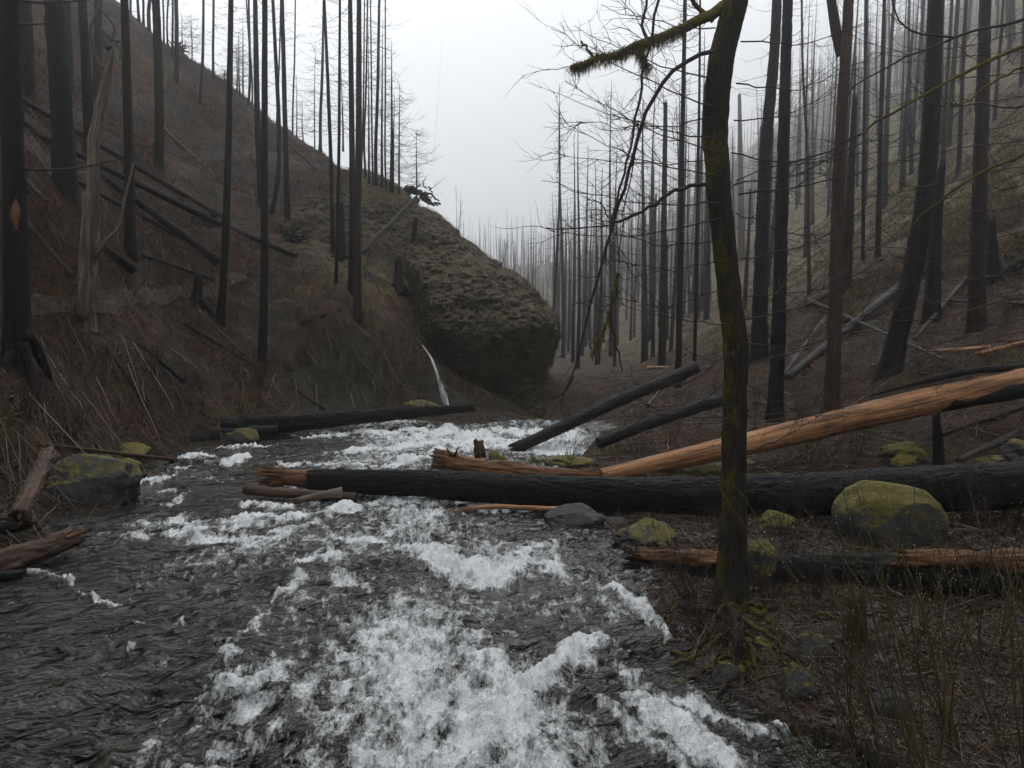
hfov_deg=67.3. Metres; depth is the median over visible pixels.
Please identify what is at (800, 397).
bare shrub
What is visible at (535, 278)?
burnt conifer
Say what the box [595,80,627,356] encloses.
burnt conifer
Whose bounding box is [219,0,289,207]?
burnt tree
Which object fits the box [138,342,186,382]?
fallen log
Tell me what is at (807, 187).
burnt tree
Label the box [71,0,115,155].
burnt tree
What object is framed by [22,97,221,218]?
fallen log
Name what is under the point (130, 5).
burnt conifer
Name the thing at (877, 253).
burnt tree
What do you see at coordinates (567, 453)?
bare shrub
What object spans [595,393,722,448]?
fallen log
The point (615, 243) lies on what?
burnt conifer
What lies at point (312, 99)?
burnt conifer
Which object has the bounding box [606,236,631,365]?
burnt conifer
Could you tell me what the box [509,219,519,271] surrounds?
burnt conifer
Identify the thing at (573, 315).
burnt conifer
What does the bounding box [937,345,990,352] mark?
fallen log
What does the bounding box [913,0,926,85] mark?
burnt conifer
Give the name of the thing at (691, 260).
burnt conifer
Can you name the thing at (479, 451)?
wood chunk
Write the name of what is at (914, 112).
burnt conifer
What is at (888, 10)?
burnt conifer
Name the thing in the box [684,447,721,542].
bare shrub
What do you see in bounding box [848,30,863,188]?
burnt conifer
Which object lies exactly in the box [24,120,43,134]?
fallen log
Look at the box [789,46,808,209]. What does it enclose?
burnt conifer
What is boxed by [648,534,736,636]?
bare shrub
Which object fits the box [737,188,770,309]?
burnt conifer
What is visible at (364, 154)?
burnt conifer
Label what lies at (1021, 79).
burnt conifer
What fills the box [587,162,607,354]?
burnt conifer
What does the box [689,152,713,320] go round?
burnt conifer
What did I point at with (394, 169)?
burnt conifer
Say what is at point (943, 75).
burnt conifer
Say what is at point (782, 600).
fern clumps
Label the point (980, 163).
burnt tree
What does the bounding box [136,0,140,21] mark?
burnt conifer
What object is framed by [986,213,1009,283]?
burnt stump
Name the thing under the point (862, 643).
burnt stump
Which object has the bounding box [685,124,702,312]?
burnt conifer
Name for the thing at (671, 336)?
burnt conifer
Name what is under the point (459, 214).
bare sapling
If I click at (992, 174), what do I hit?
dry grass
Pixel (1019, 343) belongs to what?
fallen branch
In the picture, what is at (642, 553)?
wood slab
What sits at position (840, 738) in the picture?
willow shrub
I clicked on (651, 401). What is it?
fallen log
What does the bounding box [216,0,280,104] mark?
burnt conifer
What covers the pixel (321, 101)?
burnt conifer
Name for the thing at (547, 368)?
bluff moss
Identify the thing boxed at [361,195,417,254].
fallen log
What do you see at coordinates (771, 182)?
burnt conifer
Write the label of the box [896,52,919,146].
burnt conifer
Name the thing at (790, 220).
burnt conifer
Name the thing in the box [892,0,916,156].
burnt conifer
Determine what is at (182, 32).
burnt conifer
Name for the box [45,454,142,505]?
boulder
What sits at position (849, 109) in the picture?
burnt conifer
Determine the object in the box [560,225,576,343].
burnt conifer
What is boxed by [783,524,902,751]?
willow shrub
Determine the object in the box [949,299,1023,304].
fallen log
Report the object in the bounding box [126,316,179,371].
bare shrub
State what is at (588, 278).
burnt conifer
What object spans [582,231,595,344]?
burnt conifer
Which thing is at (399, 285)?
burnt stump
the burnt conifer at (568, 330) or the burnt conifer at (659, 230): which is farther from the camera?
the burnt conifer at (659, 230)
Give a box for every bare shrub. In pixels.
[9,341,64,418]
[41,386,98,445]
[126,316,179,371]
[249,342,276,389]
[559,425,587,467]
[621,415,651,456]
[625,495,714,602]
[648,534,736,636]
[649,377,682,444]
[665,313,755,396]
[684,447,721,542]
[700,602,774,665]
[747,462,825,553]
[748,349,784,429]
[748,541,809,608]
[759,511,850,601]
[774,460,817,518]
[780,402,846,466]
[784,342,824,416]
[809,265,855,317]
[846,397,891,463]
[853,305,908,401]
[904,308,953,371]
[918,511,1004,602]
[922,335,967,383]
[953,456,1000,531]
[973,253,1022,323]
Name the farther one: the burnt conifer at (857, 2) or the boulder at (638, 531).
the burnt conifer at (857, 2)
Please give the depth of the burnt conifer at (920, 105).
112.96 m
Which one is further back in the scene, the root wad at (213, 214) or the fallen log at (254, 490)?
the root wad at (213, 214)
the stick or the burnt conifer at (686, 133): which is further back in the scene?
the burnt conifer at (686, 133)
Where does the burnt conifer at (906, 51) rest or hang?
on the ground at (362, 374)
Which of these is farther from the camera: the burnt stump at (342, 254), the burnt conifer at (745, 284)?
the burnt conifer at (745, 284)
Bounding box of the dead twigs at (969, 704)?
[591,407,1023,767]
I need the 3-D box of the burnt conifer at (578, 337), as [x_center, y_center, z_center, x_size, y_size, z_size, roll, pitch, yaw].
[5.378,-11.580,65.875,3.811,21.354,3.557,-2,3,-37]
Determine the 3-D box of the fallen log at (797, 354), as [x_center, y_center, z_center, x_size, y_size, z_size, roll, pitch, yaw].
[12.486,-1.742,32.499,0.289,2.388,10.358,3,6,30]
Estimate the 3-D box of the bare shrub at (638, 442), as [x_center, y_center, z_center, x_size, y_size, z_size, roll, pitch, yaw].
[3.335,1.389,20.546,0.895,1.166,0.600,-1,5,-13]
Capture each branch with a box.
[444,504,557,511]
[920,607,982,625]
[978,341,1023,354]
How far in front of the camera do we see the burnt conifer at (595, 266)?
126.37 m
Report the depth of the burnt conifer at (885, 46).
165.65 m
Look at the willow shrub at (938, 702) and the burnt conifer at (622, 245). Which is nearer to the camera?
the willow shrub at (938, 702)
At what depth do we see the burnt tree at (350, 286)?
33.28 m
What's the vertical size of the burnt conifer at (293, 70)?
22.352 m
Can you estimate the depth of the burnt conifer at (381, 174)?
42.21 m
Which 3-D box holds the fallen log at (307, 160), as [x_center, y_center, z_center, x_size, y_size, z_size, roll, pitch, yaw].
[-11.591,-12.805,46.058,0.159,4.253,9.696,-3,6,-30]
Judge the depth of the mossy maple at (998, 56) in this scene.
9.24 m
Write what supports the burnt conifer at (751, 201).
on the ground at (362, 374)
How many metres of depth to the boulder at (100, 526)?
14.38 m
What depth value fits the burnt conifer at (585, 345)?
114.90 m
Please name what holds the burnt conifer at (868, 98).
on the ground at (362, 374)
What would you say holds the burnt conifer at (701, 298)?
on the ground at (362, 374)
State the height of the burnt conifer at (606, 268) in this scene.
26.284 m
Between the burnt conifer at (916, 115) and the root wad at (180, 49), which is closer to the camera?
the root wad at (180, 49)
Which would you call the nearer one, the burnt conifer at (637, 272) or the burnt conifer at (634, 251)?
the burnt conifer at (637, 272)
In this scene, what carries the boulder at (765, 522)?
on the ground at (362, 374)
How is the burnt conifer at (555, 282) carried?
on the ground at (362, 374)
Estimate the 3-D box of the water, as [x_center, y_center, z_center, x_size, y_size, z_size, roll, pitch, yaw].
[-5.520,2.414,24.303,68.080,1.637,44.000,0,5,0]
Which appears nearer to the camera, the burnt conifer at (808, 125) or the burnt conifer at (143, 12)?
the burnt conifer at (143, 12)
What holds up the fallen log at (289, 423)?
on the ground at (362, 374)
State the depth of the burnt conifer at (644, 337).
64.42 m
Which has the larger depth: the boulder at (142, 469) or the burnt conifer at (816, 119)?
the burnt conifer at (816, 119)
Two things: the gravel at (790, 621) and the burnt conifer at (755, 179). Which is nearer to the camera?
the gravel at (790, 621)
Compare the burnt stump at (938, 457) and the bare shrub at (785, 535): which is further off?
the burnt stump at (938, 457)
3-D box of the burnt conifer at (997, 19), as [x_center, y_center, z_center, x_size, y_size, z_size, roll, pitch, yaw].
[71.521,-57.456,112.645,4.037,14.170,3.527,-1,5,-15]
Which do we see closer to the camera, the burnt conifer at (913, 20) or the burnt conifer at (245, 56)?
the burnt conifer at (245, 56)
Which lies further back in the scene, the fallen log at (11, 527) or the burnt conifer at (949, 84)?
the burnt conifer at (949, 84)
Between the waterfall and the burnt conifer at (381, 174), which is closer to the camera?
the waterfall
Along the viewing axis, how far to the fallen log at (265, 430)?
24.32 m
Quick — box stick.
[0,514,38,524]
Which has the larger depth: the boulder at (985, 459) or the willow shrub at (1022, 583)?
the boulder at (985, 459)
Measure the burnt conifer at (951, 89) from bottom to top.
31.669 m
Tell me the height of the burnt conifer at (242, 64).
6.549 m
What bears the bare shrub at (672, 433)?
on the ground at (362, 374)
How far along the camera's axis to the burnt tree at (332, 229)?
36.04 m
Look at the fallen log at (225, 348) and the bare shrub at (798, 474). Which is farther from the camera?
the fallen log at (225, 348)
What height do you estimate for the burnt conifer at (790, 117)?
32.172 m
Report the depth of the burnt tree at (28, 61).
33.03 m
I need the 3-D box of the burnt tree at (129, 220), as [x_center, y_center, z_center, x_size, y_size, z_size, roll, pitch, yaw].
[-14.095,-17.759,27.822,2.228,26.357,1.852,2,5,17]
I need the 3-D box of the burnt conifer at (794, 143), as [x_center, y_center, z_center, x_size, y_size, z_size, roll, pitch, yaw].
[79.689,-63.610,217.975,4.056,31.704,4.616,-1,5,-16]
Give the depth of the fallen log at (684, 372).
24.24 m
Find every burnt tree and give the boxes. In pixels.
[0,0,131,394]
[19,2,37,103]
[31,0,81,216]
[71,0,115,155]
[92,0,101,99]
[93,0,147,260]
[145,0,167,173]
[173,0,178,82]
[198,0,204,103]
[207,0,260,327]
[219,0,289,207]
[236,0,330,222]
[243,0,289,363]
[245,0,292,213]
[275,0,371,252]
[292,0,379,283]
[315,0,392,294]
[343,0,376,324]
[629,0,718,387]
[650,192,659,356]
[654,0,746,361]
[657,100,672,365]
[731,0,827,363]
[731,0,867,424]
[737,93,745,262]
[767,0,854,297]
[812,0,915,260]
[819,0,944,258]
[821,0,915,412]
[843,93,857,293]
[869,0,994,385]
[919,160,945,324]
[939,0,1023,338]
[942,0,977,176]
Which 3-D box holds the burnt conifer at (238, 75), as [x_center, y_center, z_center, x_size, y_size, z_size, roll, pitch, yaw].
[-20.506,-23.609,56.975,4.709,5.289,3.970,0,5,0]
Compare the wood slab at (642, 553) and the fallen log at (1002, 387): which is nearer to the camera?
the wood slab at (642, 553)
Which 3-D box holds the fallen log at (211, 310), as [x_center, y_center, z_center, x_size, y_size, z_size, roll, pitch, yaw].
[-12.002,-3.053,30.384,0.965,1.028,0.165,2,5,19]
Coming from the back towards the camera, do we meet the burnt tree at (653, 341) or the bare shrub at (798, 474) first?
the burnt tree at (653, 341)
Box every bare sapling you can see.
[454,186,462,236]
[498,239,515,262]
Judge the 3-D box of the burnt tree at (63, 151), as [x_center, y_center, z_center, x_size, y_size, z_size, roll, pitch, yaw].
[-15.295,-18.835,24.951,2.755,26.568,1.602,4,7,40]
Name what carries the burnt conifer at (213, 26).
on the ground at (362, 374)
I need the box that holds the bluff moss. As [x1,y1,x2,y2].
[396,247,562,414]
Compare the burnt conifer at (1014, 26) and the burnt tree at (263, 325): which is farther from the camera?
the burnt conifer at (1014, 26)
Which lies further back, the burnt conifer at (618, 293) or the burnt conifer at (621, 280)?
the burnt conifer at (621, 280)
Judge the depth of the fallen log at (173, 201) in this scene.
33.42 m
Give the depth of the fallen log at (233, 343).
29.09 m
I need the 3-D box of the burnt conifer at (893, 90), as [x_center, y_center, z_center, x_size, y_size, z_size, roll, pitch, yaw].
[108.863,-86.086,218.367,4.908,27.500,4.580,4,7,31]
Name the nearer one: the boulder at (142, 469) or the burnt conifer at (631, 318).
the boulder at (142, 469)
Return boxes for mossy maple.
[489,0,950,698]
[718,0,1023,420]
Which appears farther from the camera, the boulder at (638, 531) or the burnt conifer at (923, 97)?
the burnt conifer at (923, 97)
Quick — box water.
[0,418,900,767]
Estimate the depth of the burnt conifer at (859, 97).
134.55 m
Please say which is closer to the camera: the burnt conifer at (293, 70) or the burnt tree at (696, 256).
the burnt tree at (696, 256)
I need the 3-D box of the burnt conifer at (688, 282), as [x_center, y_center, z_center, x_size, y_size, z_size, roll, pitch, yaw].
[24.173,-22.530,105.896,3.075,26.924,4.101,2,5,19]
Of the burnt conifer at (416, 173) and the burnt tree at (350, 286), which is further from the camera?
the burnt conifer at (416, 173)
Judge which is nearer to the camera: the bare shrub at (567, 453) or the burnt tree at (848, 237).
the bare shrub at (567, 453)
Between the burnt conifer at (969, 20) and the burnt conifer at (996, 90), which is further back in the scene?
the burnt conifer at (969, 20)
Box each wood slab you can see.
[630,547,717,566]
[889,547,1023,572]
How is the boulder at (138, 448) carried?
on the ground at (362, 374)
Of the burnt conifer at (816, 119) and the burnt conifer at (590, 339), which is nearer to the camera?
the burnt conifer at (590, 339)
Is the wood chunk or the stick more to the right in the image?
the wood chunk
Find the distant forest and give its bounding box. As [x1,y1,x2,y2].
[463,0,1001,301]
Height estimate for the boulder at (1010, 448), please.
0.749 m
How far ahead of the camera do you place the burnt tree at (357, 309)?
32.45 m
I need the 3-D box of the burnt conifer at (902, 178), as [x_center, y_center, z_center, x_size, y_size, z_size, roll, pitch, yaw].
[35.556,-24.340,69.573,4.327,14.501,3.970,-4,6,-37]
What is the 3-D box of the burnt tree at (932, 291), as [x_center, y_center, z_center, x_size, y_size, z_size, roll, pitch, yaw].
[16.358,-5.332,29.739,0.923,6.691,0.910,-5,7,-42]
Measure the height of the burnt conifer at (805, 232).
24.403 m
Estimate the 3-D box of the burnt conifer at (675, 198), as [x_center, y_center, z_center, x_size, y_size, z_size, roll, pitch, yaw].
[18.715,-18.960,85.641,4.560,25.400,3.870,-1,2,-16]
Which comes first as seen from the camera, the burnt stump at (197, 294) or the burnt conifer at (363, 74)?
the burnt stump at (197, 294)
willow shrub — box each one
[705,410,969,767]
[743,557,1003,767]
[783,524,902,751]
[854,545,997,678]
[864,463,1023,753]
[887,456,1023,767]
[918,506,1023,672]
[937,490,1023,663]
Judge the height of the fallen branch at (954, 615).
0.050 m
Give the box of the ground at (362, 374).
[0,0,1023,767]
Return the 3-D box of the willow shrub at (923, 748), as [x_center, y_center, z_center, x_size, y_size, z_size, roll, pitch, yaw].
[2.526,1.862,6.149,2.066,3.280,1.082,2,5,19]
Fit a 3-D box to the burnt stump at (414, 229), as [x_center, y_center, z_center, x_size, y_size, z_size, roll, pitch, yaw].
[-5.156,-6.631,38.804,1.206,3.752,1.278,-3,6,-33]
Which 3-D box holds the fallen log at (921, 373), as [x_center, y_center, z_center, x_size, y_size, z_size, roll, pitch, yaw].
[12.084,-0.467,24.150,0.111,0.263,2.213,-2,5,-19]
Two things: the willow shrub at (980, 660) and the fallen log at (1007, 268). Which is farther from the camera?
the fallen log at (1007, 268)
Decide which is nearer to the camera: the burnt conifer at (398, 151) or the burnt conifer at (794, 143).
the burnt conifer at (398, 151)
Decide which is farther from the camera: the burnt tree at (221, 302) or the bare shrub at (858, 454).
the burnt tree at (221, 302)
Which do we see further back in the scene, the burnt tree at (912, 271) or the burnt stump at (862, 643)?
the burnt tree at (912, 271)
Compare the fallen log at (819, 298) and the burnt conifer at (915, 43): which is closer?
the fallen log at (819, 298)
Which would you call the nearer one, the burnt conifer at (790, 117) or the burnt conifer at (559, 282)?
the burnt conifer at (559, 282)
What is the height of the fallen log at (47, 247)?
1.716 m
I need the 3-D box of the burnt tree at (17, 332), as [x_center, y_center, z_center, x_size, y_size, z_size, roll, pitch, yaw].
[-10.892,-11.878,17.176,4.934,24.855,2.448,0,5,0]
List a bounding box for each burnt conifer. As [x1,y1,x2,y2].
[129,0,131,14]
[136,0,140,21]
[142,0,144,24]
[147,0,171,32]
[149,0,173,57]
[162,0,169,43]
[164,13,210,55]
[166,0,192,45]
[168,15,224,59]
[201,0,226,78]
[207,43,253,90]
[207,65,245,82]
[213,0,270,104]
[214,28,253,96]
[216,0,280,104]
[217,16,269,95]
[261,2,280,124]
[269,0,297,134]
[280,42,335,148]
[280,75,332,136]
[280,99,315,141]
[290,4,346,151]
[300,65,373,151]
[323,0,397,176]
[332,1,398,164]
[337,0,406,186]
[341,29,399,183]
[354,0,404,185]
[354,0,423,189]
[362,29,405,187]
[362,42,428,192]
[363,91,438,191]
[367,80,431,194]
[387,44,444,198]
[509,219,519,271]
[529,230,540,290]
[532,266,540,289]
[538,84,576,365]
[542,194,560,306]
[548,204,566,347]
[550,114,573,357]
[557,203,576,351]
[558,241,564,319]
[560,143,592,361]
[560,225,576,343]
[563,132,594,368]
[567,247,577,340]
[576,145,598,355]
[576,182,604,348]
[577,233,588,346]
[581,243,592,319]
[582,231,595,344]
[585,167,611,364]
[586,210,595,326]
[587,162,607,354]
[587,221,603,343]
[588,266,607,349]
[592,225,599,327]
[594,145,625,336]
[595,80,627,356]
[600,192,608,308]
[602,233,608,342]
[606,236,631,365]
[613,193,627,344]
[615,187,619,310]
[618,216,626,311]
[620,109,658,361]
[620,186,634,319]
[620,210,626,282]
[620,249,623,305]
[623,193,637,340]
[625,178,641,337]
[629,203,635,300]
[633,240,640,300]
[635,63,667,341]
[637,198,649,312]
[638,167,660,295]
[645,192,650,278]
[647,140,659,288]
[649,81,674,279]
[652,237,672,340]
[655,156,661,291]
[655,244,657,294]
[655,275,659,327]
[658,86,695,351]
[667,106,699,321]
[667,182,676,310]
[672,92,693,318]
[684,160,692,283]
[684,218,689,315]
[685,124,693,313]
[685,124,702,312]
[686,31,709,319]
[687,138,713,304]
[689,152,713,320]
[690,133,700,276]
[693,181,711,311]
[699,158,703,288]
[730,129,745,239]
[730,145,740,211]
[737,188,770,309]
[738,125,773,251]
[746,175,755,223]
[751,88,760,183]
[751,96,762,188]
[755,127,776,241]
[768,50,799,285]
[770,146,805,251]
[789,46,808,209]
[789,52,796,193]
[791,102,796,183]
[792,4,827,256]
[792,39,808,202]
[797,4,824,226]
[801,49,818,184]
[801,151,820,210]
[809,23,816,164]
[809,52,825,160]
[817,0,841,217]
[817,65,830,177]
[821,45,835,188]
[824,55,875,236]
[830,0,866,194]
[838,0,862,142]
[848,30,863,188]
[850,71,862,128]
[857,0,874,205]
[857,0,878,185]
[860,0,905,208]
[867,9,872,107]
[871,1,886,135]
[877,33,923,191]
[879,0,894,99]
[886,0,897,103]
[891,0,924,175]
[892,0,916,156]
[892,32,897,91]
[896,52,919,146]
[898,7,907,79]
[900,0,926,151]
[905,0,914,55]
[911,0,919,77]
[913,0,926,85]
[914,1,927,151]
[914,10,926,81]
[917,4,927,120]
[920,0,959,145]
[940,0,970,165]
[942,34,952,113]
[944,0,967,147]
[950,5,975,84]
[966,0,972,41]
[975,0,1017,121]
[992,0,1000,38]
[997,0,1022,58]
[1003,0,1023,88]
[1005,0,1007,38]
[1011,0,1013,47]
[1012,0,1015,42]
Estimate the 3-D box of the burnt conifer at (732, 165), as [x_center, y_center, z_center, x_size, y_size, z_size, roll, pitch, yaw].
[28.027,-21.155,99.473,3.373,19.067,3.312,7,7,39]
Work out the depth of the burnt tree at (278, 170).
41.09 m
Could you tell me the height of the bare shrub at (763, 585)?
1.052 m
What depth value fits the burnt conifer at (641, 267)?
130.82 m
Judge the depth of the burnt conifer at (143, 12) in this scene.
61.27 m
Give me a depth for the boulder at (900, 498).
12.74 m
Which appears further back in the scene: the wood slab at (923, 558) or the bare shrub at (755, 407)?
the bare shrub at (755, 407)
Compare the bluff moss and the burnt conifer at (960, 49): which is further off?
the burnt conifer at (960, 49)
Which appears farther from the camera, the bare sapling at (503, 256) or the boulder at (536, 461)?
the bare sapling at (503, 256)
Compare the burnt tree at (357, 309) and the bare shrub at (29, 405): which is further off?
the burnt tree at (357, 309)
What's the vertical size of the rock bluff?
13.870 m
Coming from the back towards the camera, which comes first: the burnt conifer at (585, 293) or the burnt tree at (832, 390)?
the burnt conifer at (585, 293)
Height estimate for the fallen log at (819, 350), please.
3.804 m
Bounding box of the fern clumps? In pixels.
[0,8,1023,613]
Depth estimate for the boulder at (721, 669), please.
8.36 m
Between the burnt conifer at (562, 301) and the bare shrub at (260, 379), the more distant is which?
the burnt conifer at (562, 301)
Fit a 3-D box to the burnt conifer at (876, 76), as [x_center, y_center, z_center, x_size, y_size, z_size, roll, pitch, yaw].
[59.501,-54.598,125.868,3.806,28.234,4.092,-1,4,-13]
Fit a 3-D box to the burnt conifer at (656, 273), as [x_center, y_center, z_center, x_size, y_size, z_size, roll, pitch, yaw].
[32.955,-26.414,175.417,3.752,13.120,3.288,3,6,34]
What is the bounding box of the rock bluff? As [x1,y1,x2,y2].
[279,192,561,418]
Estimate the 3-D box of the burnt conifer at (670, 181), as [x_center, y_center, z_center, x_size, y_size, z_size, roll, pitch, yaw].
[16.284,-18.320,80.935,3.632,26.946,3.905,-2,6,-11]
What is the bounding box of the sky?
[116,0,955,265]
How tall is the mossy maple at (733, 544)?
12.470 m
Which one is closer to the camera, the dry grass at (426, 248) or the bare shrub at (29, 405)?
the bare shrub at (29, 405)
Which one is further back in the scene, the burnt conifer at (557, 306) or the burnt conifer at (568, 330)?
the burnt conifer at (557, 306)
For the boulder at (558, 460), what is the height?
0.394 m
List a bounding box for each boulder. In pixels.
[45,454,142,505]
[89,523,108,530]
[119,442,151,458]
[122,458,147,476]
[225,428,258,442]
[403,400,440,415]
[488,449,506,460]
[528,457,545,464]
[544,503,605,529]
[546,455,593,467]
[605,516,626,524]
[611,517,681,548]
[683,463,721,474]
[712,661,737,683]
[714,460,756,466]
[748,538,777,586]
[758,510,799,535]
[778,662,818,702]
[794,631,833,662]
[831,480,949,548]
[871,688,908,720]
[877,441,927,463]
[889,455,917,467]
[971,455,1004,462]
[1000,438,1023,461]
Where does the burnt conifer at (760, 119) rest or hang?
on the ground at (362, 374)
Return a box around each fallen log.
[0,149,47,201]
[0,517,33,535]
[0,526,88,570]
[0,569,25,582]
[7,445,60,525]
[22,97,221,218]
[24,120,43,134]
[27,128,221,227]
[28,193,136,273]
[28,220,73,276]
[37,442,177,460]
[78,180,183,240]
[100,170,220,263]
[105,347,153,415]
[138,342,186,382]
[142,253,214,280]
[164,127,217,179]
[182,425,278,441]
[183,322,323,408]
[190,302,258,367]
[203,297,215,316]
[211,403,476,432]
[230,225,297,256]
[242,485,357,501]
[247,460,1023,515]
[288,487,342,503]
[295,149,345,194]
[300,308,340,324]
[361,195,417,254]
[429,447,601,476]
[508,361,699,451]
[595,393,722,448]
[602,362,1023,476]
[622,550,1023,600]
[647,366,711,368]
[647,390,660,406]
[784,315,826,378]
[785,283,898,378]
[804,278,855,307]
[813,258,882,262]
[869,363,926,375]
[912,276,967,339]
[924,405,1023,441]
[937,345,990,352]
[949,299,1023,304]
[956,427,1023,462]
[966,257,1023,295]
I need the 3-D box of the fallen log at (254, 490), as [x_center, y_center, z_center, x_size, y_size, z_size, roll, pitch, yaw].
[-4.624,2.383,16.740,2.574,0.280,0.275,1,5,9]
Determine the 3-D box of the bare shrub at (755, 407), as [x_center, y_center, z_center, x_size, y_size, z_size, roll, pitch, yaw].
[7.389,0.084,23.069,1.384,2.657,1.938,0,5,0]
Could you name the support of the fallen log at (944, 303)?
on the ground at (362, 374)
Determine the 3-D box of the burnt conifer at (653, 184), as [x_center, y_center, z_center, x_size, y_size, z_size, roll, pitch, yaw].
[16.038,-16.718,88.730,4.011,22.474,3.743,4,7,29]
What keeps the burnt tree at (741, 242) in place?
on the ground at (362, 374)
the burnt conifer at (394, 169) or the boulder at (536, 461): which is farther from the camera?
the burnt conifer at (394, 169)
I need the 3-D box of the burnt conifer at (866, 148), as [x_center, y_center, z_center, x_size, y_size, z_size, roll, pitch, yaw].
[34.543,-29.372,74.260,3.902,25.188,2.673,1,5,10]
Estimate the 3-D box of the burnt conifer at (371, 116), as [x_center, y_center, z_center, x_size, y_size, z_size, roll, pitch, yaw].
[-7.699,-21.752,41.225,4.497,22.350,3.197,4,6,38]
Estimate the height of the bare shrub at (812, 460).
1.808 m
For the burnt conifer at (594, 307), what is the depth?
90.18 m
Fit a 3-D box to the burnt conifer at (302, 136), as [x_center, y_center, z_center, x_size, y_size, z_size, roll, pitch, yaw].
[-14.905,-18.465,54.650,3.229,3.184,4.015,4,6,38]
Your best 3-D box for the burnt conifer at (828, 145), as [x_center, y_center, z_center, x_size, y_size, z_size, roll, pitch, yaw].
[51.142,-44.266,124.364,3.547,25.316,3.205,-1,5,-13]
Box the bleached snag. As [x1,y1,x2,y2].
[76,0,133,332]
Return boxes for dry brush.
[0,0,499,569]
[513,126,1023,766]
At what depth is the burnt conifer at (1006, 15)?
104.63 m
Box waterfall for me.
[425,349,448,404]
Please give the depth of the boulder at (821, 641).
8.80 m
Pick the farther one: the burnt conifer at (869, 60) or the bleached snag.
the burnt conifer at (869, 60)
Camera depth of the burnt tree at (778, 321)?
23.94 m
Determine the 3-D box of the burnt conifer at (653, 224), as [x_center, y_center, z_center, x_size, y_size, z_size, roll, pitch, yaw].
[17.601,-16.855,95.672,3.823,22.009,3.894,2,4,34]
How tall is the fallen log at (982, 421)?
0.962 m
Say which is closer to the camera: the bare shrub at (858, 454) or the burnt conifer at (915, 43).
the bare shrub at (858, 454)
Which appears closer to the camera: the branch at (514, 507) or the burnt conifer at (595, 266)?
the branch at (514, 507)
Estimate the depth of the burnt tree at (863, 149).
40.69 m
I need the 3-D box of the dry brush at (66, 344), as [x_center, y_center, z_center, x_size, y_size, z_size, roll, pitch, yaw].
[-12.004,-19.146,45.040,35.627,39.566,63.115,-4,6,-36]
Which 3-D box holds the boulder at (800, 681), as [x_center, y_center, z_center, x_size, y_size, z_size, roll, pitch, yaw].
[2.991,3.202,8.062,0.429,0.553,0.336,0,5,0]
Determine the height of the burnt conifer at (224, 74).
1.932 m
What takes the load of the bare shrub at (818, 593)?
on the ground at (362, 374)
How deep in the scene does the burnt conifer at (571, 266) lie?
140.02 m
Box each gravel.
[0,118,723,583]
[646,509,1023,767]
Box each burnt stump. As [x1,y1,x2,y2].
[190,273,211,318]
[331,201,348,262]
[389,255,413,303]
[410,216,417,243]
[837,581,873,655]
[932,409,945,464]
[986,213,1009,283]
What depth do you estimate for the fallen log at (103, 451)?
18.53 m
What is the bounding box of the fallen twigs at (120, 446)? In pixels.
[0,0,1023,676]
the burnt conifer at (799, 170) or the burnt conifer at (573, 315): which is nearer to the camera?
the burnt conifer at (573, 315)
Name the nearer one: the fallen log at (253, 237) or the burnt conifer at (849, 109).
the fallen log at (253, 237)
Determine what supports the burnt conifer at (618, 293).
on the ground at (362, 374)
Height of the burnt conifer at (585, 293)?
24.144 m
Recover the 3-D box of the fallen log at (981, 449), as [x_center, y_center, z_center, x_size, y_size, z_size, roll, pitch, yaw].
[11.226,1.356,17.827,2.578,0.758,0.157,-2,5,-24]
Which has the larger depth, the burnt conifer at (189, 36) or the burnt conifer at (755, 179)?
the burnt conifer at (755, 179)
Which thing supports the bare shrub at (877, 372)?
on the ground at (362, 374)
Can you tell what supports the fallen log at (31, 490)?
on the ground at (362, 374)
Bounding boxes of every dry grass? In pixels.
[275,190,562,341]
[682,50,1023,361]
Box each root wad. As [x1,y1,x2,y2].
[168,40,191,56]
[197,208,221,226]
[276,221,313,243]
[403,177,440,206]
[899,258,926,274]
[1008,259,1023,275]
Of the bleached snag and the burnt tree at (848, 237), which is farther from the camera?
the burnt tree at (848, 237)
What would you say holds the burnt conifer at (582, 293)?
on the ground at (362, 374)
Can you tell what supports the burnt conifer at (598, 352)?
on the ground at (362, 374)
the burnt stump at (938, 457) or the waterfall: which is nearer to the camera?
the burnt stump at (938, 457)
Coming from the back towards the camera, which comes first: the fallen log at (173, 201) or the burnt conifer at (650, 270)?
the burnt conifer at (650, 270)
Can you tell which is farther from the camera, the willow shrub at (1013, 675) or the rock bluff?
the rock bluff
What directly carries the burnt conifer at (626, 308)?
on the ground at (362, 374)
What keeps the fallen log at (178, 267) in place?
on the ground at (362, 374)
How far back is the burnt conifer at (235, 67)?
57.76 m
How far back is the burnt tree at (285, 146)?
39.77 m
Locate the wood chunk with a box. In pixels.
[473,439,485,457]
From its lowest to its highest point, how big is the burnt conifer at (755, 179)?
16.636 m
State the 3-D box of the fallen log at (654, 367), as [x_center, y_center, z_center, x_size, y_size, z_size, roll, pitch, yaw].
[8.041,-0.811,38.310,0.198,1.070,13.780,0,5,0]
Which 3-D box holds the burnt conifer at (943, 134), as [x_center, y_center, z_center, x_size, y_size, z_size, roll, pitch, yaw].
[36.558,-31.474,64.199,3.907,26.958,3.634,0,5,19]
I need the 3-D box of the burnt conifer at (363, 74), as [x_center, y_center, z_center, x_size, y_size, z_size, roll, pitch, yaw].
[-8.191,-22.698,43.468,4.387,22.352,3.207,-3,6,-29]
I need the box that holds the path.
[31,272,249,314]
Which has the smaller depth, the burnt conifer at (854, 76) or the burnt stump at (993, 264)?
the burnt stump at (993, 264)
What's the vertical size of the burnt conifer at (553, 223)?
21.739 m

